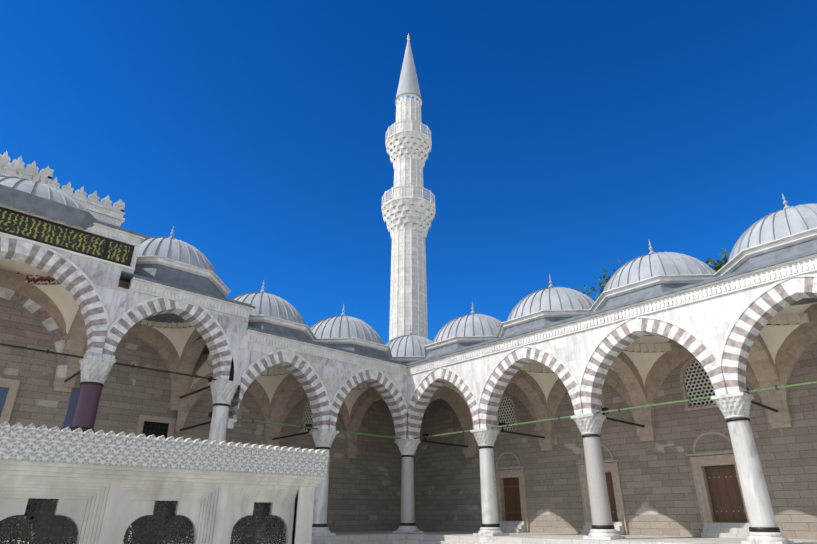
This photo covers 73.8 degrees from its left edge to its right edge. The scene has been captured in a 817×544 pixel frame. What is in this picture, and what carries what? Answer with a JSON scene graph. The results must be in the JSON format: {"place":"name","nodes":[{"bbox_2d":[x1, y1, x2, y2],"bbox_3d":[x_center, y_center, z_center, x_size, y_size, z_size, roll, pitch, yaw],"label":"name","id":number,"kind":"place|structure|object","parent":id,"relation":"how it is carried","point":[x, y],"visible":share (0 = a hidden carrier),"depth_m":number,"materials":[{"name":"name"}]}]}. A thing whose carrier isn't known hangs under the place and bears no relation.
{"place":"outdoors","nodes":[
{"label":"outdoors","id":0,"kind":"place"},
{"bbox_2d":[0,0,816,343],"label":"sky","id":1,"kind":"structure","parent":0,"point":[568,137],"materials":[{"name":"blue"}]},
{"label":"ground","id":2,"kind":"structure","parent":0,"visible":0},
{"bbox_2d":[0,421,328,543],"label":"fountain kiosk","id":3,"kind":"object","parent":2,"relation":"on","point":[102,487],"visible":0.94,"depth_m":7.80,"materials":[{"name":"white stone"}]},
{"bbox_2d":[0,498,285,543],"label":"fountain grilles","id":4,"kind":"object","parent":3,"relation":"attached to","point":[269,527],"visible":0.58,"depth_m":7.89,"materials":[{"name":"black metal"}]},
{"bbox_2d":[0,530,816,543],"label":"stylobate","id":5,"kind":"object","parent":2,"relation":"on","point":[390,537],"visible":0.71,"depth_m":25.68,"materials":[{"name":"stone"}]},
{"bbox_2d":[0,173,407,440],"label":"wing","id":6,"kind":"structure","parent":5,"relation":"on","point":[83,256],"depth_m":26.08,"materials":[{"name":"white stone"}]},
{"bbox_2d":[0,151,124,226],"bbox_3d":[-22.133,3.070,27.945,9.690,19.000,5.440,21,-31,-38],"label":"crenellated parapet","id":7,"kind":"structure","parent":6,"relation":"on","point":[104,210],"depth_m":30.72,"materials":[{"name":"stone"}]},
{"bbox_2d":[0,258,384,537],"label":"wing interior","id":8,"kind":"object","parent":6,"relation":"attached to","point":[40,309],"visible":0.31,"depth_m":28.96,"materials":[{"name":"beige stone"}]},
{"bbox_2d":[382,33,434,340],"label":"minaret","id":9,"kind":"object","parent":5,"relation":"on","point":[408,211],"visible":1,"depth_m":50.50,"materials":[{"name":"stone"}]},
{"bbox_2d":[353,324,468,530],"bbox_3d":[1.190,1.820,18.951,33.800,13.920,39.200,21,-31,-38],"label":"corner bay","id":10,"kind":"object","parent":5,"relation":"on","point":[440,489],"visible":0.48,"depth_m":37.53,"materials":[{"name":"stone"}]},
{"bbox_2d":[407,193,816,439],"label":"wing","id":11,"kind":"structure","parent":10,"relation":"attached to","point":[712,321],"depth_m":24.50,"materials":[{"name":"white stone"}]},
{"bbox_2d":[425,302,816,539],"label":"wing interior","id":12,"kind":"object","parent":11,"relation":"attached to","point":[671,470],"visible":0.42,"depth_m":27.45,"materials":[{"name":"beige stone"}]},
{"bbox_2d":[69,352,793,543],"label":"columns","id":13,"kind":"structure","parent":5,"relation":"on","point":[95,368],"depth_m":23.04,"materials":[{"name":"stone"}]},
{"bbox_2d":[0,343,816,446],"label":"tie rods","id":14,"kind":"object","parent":13,"relation":"attached to","point":[604,411],"visible":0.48,"depth_m":25.94,"materials":[{"name":"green metal"}]},
{"bbox_2d":[574,258,619,299],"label":"tree","id":15,"kind":"object","parent":2,"relation":"on","point":[606,280],"visible":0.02,"depth_m":47.22,"materials":[{"name":"green plant"}]},
{"bbox_2d":[705,248,729,271],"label":"tree","id":16,"kind":"object","parent":2,"relation":"on","point":[718,266],"depth_m":41.22,"materials":[{"name":"green plant"}]}
]}

